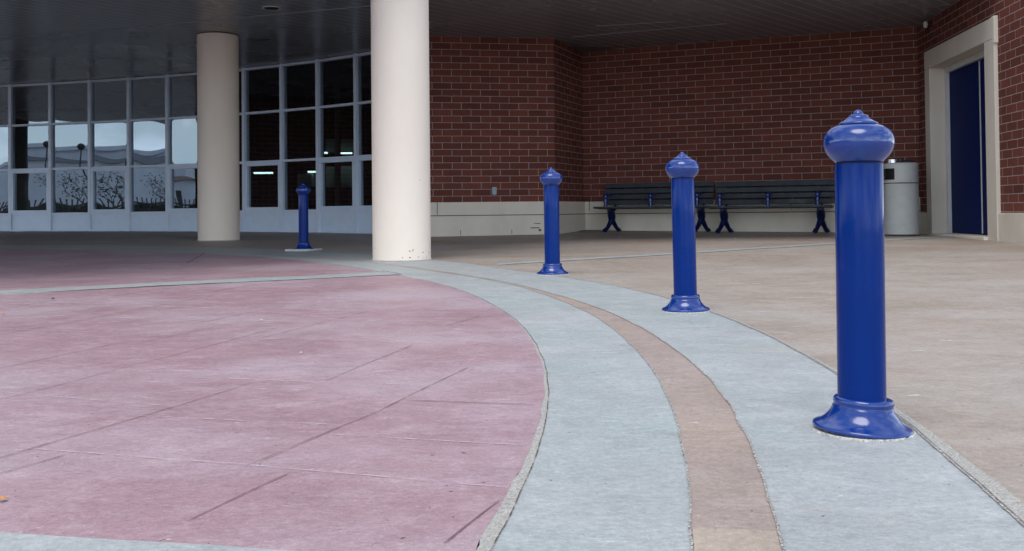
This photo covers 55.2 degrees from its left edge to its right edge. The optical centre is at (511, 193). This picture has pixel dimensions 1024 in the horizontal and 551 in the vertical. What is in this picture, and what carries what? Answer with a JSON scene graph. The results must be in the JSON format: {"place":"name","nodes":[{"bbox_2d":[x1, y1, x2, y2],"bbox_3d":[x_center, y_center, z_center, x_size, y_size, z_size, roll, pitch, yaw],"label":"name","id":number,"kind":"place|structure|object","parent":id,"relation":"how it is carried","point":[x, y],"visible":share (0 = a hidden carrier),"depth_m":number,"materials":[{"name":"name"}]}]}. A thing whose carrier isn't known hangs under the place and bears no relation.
{"place":"outdoors","nodes":[
{"label":"outdoors","id":0,"kind":"place"},
{"bbox_2d":[0,532,291,550],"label":"pavement band","id":1,"kind":"object","parent":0,"point":[20,542],"visible":1,"depth_m":1.69,"materials":[{"name":"grey concrete"}]},
{"bbox_2d":[0,249,544,550],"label":"paving circle","id":2,"kind":"object","parent":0,"point":[233,419],"visible":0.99,"depth_m":2.89,"materials":[{"name":"pink concrete"}]},
{"bbox_2d":[0,271,397,293],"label":"pavement band","id":3,"kind":"object","parent":2,"relation":"on","point":[18,291],"visible":1,"depth_m":7.15,"materials":[{"name":"grey concrete"}]},
{"bbox_2d":[72,249,518,548],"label":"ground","id":4,"kind":"structure","parent":0,"point":[409,277],"depth_m":2.31,"materials":[{"name":"concrete"}]},
{"bbox_2d":[0,247,689,550],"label":"pavement band","id":5,"kind":"object","parent":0,"point":[608,472],"visible":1,"depth_m":2.40,"materials":[{"name":"grey concrete"}]},
{"bbox_2d":[401,266,693,550],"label":"pavement joint","id":6,"kind":"object","parent":5,"relation":"on","point":[690,504],"visible":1,"depth_m":2.30,"materials":[{"name":"grey concrete"}]},
{"bbox_2d":[74,247,781,550],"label":"pavement strip","id":7,"kind":"object","parent":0,"point":[728,491],"visible":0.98,"depth_m":2.39,"materials":[{"name":"beige concrete"}]},
{"bbox_2d":[326,263,548,550],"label":"pavement edge","id":8,"kind":"object","parent":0,"point":[492,530],"visible":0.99,"depth_m":2.04,"materials":[{"name":"grey concrete"}]},
{"bbox_2d":[200,253,548,550],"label":"pavement joint","id":9,"kind":"object","parent":8,"relation":"on","point":[538,445],"visible":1,"depth_m":2.32,"materials":[{"name":"grey concrete"}]},
{"bbox_2d":[0,231,1023,522],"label":"pavement","id":10,"kind":"structure","parent":0,"point":[954,343],"depth_m":6.23,"materials":[{"name":"beige concrete"}]},
{"bbox_2d":[0,51,371,233],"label":"window wall","id":11,"kind":"structure","parent":10,"relation":"on","point":[118,154],"depth_m":19.68,"materials":[{"name":"glass"}]},
{"bbox_2d":[11,170,47,212],"bbox_3d":[-10.199,-0.039,20.798,0.956,0.900,0.095,-1,-1,15],"label":"window","id":12,"kind":"structure","parent":11,"relation":"in","point":[29,189],"depth_m":20.81,"materials":[{"name":"clear glass"}]},
{"bbox_2d":[91,168,126,211],"bbox_3d":[-8.286,-0.070,20.219,0.914,0.900,0.095,-1,-1,18],"label":"window","id":13,"kind":"structure","parent":11,"relation":"in","point":[108,185],"depth_m":20.23,"materials":[{"name":"clear glass"}]},
{"bbox_2d":[168,165,197,210],"bbox_3d":[-6.468,-0.102,19.536,0.894,0.900,0.095,-1,-1,23],"label":"window","id":14,"kind":"structure","parent":11,"relation":"in","point":[182,180],"depth_m":19.59,"materials":[{"name":"clear glass"}]},
{"bbox_2d":[245,162,279,209],"bbox_3d":[-4.728,-0.135,18.690,0.892,0.900,0.095,-1,-1,29],"label":"window","id":15,"kind":"structure","parent":11,"relation":"in","point":[262,180],"depth_m":18.71,"materials":[{"name":"clear glass"}]},
{"bbox_2d":[319,158,353,208],"bbox_3d":[-3.132,-0.171,17.661,0.921,0.900,0.095,-1,-1,37],"label":"window","id":16,"kind":"structure","parent":11,"relation":"in","point":[336,176],"depth_m":17.69,"materials":[{"name":"clear glass"}]},
{"bbox_2d":[357,157,371,208],"bbox_3d":[-2.393,-0.190,17.068,0.841,0.900,0.095,-2,-1,41],"label":"window","id":17,"kind":"structure","parent":11,"relation":"in","point":[364,164],"depth_m":17.24,"materials":[{"name":"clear glass"}]},
{"bbox_2d":[196,32,240,240],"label":"column","id":18,"kind":"structure","parent":10,"relation":"on","point":[218,194],"depth_m":15.19,"materials":[{"name":"beige concrete"}]},
{"bbox_2d":[188,237,909,273],"bbox_3d":[1.725,0.621,10.553,9.960,0.081,4.006,0,-1,-15],"label":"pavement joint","id":19,"kind":"object","parent":10,"relation":"on","point":[520,261],"visible":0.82,"depth_m":10.10,"materials":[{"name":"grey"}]},
{"bbox_2d":[536,167,568,274],"bbox_3d":[0.309,0.222,7.639,0.257,0.853,0.254,-1,-1,0],"label":"bollard","id":20,"kind":"object","parent":10,"relation":"on","point":[551,179],"visible":0.94,"depth_m":7.58,"materials":[{"name":"blue metal"}]},
{"bbox_2d":[593,181,713,231],"bbox_3d":[2.380,0.229,16.485,1.947,0.842,0.571,-1,-1,22],"label":"bench","id":21,"kind":"object","parent":10,"relation":"on","point":[608,195],"visible":0.95,"depth_m":16.62,"materials":[{"name":"blue paint"}]},
{"bbox_2d":[429,27,919,236],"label":"brick wall","id":22,"kind":"structure","parent":10,"relation":"on","point":[512,119],"depth_m":16.02,"materials":[{"name":"brick"}]},
{"bbox_2d":[492,187,496,195],"bbox_3d":[-0.284,-0.036,15.804,0.072,0.138,0.052,0,-1,-10],"label":"electrical box","id":23,"kind":"object","parent":22,"relation":"attached to","point":[494,191],"visible":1,"depth_m":15.78,"materials":[{"name":"grey metal"}]},
{"bbox_2d":[497,236,951,264],"bbox_3d":[3.183,0.614,11.344,8.506,0.066,0.292,0,-1,-38],"label":"pavement band","id":24,"kind":"object","parent":10,"relation":"on","point":[709,250],"visible":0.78,"depth_m":10.62,"materials":[{"name":"grey concrete"}]},
{"bbox_2d":[706,180,834,232],"bbox_3d":[4.164,0.213,15.773,1.970,0.842,0.571,-1,-1,22],"label":"bench","id":25,"kind":"object","parent":10,"relation":"on","point":[768,195],"visible":0.92,"depth_m":15.86,"materials":[{"name":"blue paint"}]},
{"bbox_2d":[555,275,1023,525],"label":"pavement joint","id":26,"kind":"object","parent":10,"relation":"on","point":[980,485],"visible":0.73,"depth_m":2.25,"materials":[{"name":"grey concrete"}]},
{"bbox_2d":[711,311,1023,521],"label":"pavement edge","id":27,"kind":"object","parent":10,"relation":"on","point":[1009,500],"visible":0.8,"depth_m":2.13,"materials":[{"name":"grey concrete"}]},
{"bbox_2d":[884,159,919,234],"bbox_3d":[5.702,0.048,14.357,0.480,1.103,0.480,-1,-1,30],"label":"litter bin","id":28,"kind":"object","parent":10,"relation":"on","point":[901,198],"visible":0.98,"depth_m":14.16,"materials":[{"name":"grey plastic"}]},
{"bbox_2d":[917,0,1023,243],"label":"brick wall","id":29,"kind":"structure","parent":10,"relation":"on","point":[971,97],"depth_m":13.41,"materials":[{"name":"brick"}]},
{"bbox_2d":[923,21,931,27],"bbox_3d":[6.207,-2.528,14.644,0.123,0.100,0.068,-1,-1,6],"label":"wall light","id":30,"kind":"object","parent":29,"relation":"attached to","point":[926,24],"visible":1,"depth_m":14.62,"materials":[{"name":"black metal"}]},
{"bbox_2d":[929,51,987,239],"bbox_3d":[6.263,-0.635,13.510,0.370,2.519,2.219,-1,-1,6],"label":"door","id":31,"kind":"structure","parent":29,"relation":"in","point":[964,80],"depth_m":13.85,"materials":[{"name":"blue metal"}]},
{"bbox_2d":[0,245,1023,550],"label":"pavement band","id":32,"kind":"object","parent":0,"point":[834,493],"visible":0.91,"depth_m":2.27,"materials":[{"name":"grey concrete"}]},
{"bbox_2d":[285,183,321,250],"bbox_3d":[-2.489,0.285,11.604,0.351,0.816,0.344,-1,-1,18],"label":"bollard","id":33,"kind":"object","parent":32,"relation":"on","point":[303,190],"visible":0.98,"depth_m":11.57,"materials":[{"name":"blue metal"}]},
{"bbox_2d":[371,0,431,261],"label":"column","id":34,"kind":"structure","parent":32,"relation":"on","point":[401,209],"depth_m":9.42,"materials":[{"name":"beige concrete"}]},
{"bbox_2d":[0,0,958,84],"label":"canopy","id":35,"kind":"object","parent":34,"relation":"on","point":[44,41],"visible":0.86,"depth_m":14.85,"materials":[{"name":"dark grey painted metal panels"}]},
{"bbox_2d":[262,6,280,9],"bbox_3d":[-3.296,-2.540,13.435,0.256,0.015,0.256,-1,-1,0],"label":"downlight","id":36,"kind":"object","parent":35,"relation":"attached to","point":[271,8],"visible":1,"depth_m":13.41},
{"bbox_2d":[409,266,785,550],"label":"pavement joint","id":37,"kind":"object","parent":32,"relation":"on","point":[767,494],"visible":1,"depth_m":2.32,"materials":[{"name":"grey concrete"}]},
{"bbox_2d":[661,152,709,313],"bbox_3d":[0.896,0.207,5.121,0.253,0.850,0.255,-1,-1,0],"label":"bollard","id":38,"kind":"object","parent":32,"relation":"on","point":[682,169],"visible":0.96,"depth_m":5.07,"materials":[{"name":"blue metal"}]},
{"bbox_2d":[812,110,915,442],"bbox_3d":[0.887,0.203,2.499,0.251,0.835,0.253,0,-1,0],"label":"bollard","id":39,"kind":"object","parent":32,"relation":"on","point":[858,146],"visible":0.98,"depth_m":2.44,"materials":[{"name":"blue metal"}]}
]}

